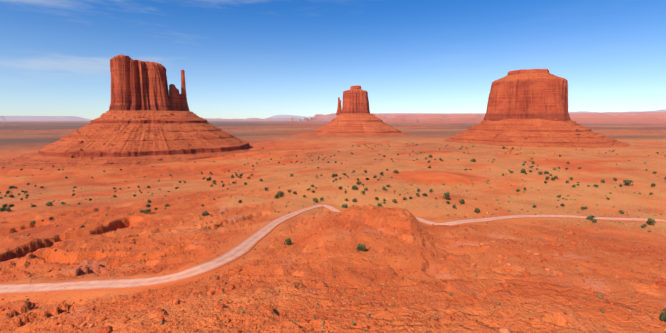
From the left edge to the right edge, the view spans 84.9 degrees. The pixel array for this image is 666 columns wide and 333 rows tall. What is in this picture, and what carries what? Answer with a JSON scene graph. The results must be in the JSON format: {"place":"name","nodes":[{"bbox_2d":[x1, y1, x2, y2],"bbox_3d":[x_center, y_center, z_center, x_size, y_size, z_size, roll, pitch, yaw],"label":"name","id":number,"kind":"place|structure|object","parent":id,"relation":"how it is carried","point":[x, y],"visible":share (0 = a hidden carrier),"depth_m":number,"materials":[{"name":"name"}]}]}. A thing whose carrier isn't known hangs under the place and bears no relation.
{"place":"outdoors","nodes":[
{"label":"outdoors","id":0,"kind":"place"},
{"bbox_2d":[4,116,90,119],"bbox_3d":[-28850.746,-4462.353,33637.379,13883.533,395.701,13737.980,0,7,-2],"label":"mesa","id":1,"kind":"structure","parent":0,"point":[42,118],"depth_m":32184.44,"materials":[{"name":"stone"}]},
{"bbox_2d":[202,118,309,120],"bbox_3d":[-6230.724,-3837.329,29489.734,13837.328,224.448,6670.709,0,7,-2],"label":"mesa","id":2,"kind":"structure","parent":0,"point":[247,119],"depth_m":29208.26,"materials":[{"name":"stone"}]},
{"bbox_2d":[265,115,312,118],"bbox_3d":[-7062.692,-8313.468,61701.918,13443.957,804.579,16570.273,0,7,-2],"label":"mountains","id":3,"kind":"structure","parent":0,"point":[288,116],"depth_m":57665.06,"materials":[{"name":"stone"}]},
{"bbox_2d":[0,120,665,332],"bbox_3d":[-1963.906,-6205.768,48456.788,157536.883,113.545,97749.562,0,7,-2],"label":"desert ground","id":4,"kind":"structure","parent":0,"point":[271,137],"depth_m":263.53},
{"bbox_2d":[0,55,251,168],"bbox_3d":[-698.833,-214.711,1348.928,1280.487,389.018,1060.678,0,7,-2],"label":"butte","id":5,"kind":"object","parent":4,"relation":"on","point":[148,117],"visible":0.81,"depth_m":1271.52,"materials":[{"name":"stone"}]},
{"bbox_2d":[284,238,291,244],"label":"juniper","id":6,"kind":"object","parent":4,"relation":"on","point":[288,241],"visible":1,"depth_m":207.75,"materials":[{"name":"green plant"}]},
{"bbox_2d":[289,118,320,121],"bbox_3d":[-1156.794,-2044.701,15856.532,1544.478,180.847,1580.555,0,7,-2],"label":"buttes","id":7,"kind":"object","parent":4,"relation":"on","point":[307,119],"visible":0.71,"depth_m":15502.38,"materials":[{"name":"stone"}]},
{"bbox_2d":[0,201,665,332],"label":"rocks","id":8,"kind":"object","parent":4,"relation":"on","point":[160,312],"visible":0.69,"depth_m":123.73,"materials":[{"name":"stone"}]},
{"bbox_2d":[0,172,665,332],"bbox_3d":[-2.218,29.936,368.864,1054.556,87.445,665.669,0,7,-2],"label":"desert scrub","id":9,"kind":"object","parent":4,"relation":"on","point":[368,315],"visible":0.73,"depth_m":352.89,"materials":[{"name":"green plant"}]},
{"bbox_2d":[290,85,410,136],"bbox_3d":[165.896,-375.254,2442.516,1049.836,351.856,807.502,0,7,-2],"label":"butte","id":10,"kind":"object","parent":4,"relation":"on","point":[354,118],"visible":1,"depth_m":2438.91,"materials":[{"name":"stone"}]},
{"bbox_2d":[356,244,365,250],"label":"juniper","id":11,"kind":"object","parent":4,"relation":"on","point":[360,247],"visible":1,"depth_m":173.97,"materials":[{"name":"green plant"}]},
{"bbox_2d":[443,193,449,199],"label":"juniper","id":12,"kind":"object","parent":4,"relation":"on","point":[447,196],"visible":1,"depth_m":446.92,"materials":[{"name":"green plant"}]},
{"bbox_2d":[443,69,630,147],"bbox_3d":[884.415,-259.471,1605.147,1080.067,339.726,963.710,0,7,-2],"label":"butte","id":13,"kind":"object","parent":4,"relation":"on","point":[527,107],"visible":0.96,"depth_m":1531.64,"materials":[{"name":"stone"}]},
{"bbox_2d":[623,180,633,185],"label":"juniper","id":14,"kind":"object","parent":4,"relation":"on","point":[627,182],"visible":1,"depth_m":552.30,"materials":[{"name":"green plant"}]},
{"bbox_2d":[646,218,655,224],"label":"juniper","id":15,"kind":"object","parent":4,"relation":"on","point":[650,220],"visible":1,"depth_m":338.48,"materials":[{"name":"green plant"}]},
{"bbox_2d":[659,308,665,320],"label":"juniper","id":16,"kind":"object","parent":4,"relation":"on","point":[663,316],"visible":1,"depth_m":92.14,"materials":[{"name":"green plant"}]},
{"bbox_2d":[0,204,665,295],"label":"valley road","id":17,"kind":"structure","parent":0,"point":[239,250],"depth_m":168.43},
{"bbox_2d":[0,0,665,119],"label":"sky","id":18,"kind":"structure","parent":0,"point":[239,59],"materials":[{"name":"blue"}]},
{"bbox_2d":[309,112,665,120],"bbox_3d":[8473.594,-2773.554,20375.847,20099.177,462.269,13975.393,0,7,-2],"label":"mesa","id":19,"kind":"structure","parent":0,"point":[328,117],"depth_m":20753.88,"materials":[{"name":"stone"}]},
{"bbox_2d":[375,114,665,120],"bbox_3d":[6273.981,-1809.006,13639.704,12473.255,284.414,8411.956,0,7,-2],"label":"mesa","id":20,"kind":"structure","parent":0,"point":[423,117],"depth_m":13584.07,"materials":[{"name":"stone"}]},
{"bbox_2d":[382,118,665,123],"bbox_3d":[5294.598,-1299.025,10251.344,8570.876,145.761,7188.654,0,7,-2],"label":"mesa","id":21,"kind":"structure","parent":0,"point":[577,120],"depth_m":8981.27,"materials":[{"name":"stone"}]},
{"bbox_2d":[568,109,665,112],"bbox_3d":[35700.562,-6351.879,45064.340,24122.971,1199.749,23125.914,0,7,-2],"label":"mountains","id":22,"kind":"structure","parent":0,"point":[663,110],"depth_m":43730.57,"materials":[{"name":"stone"}]}
]}

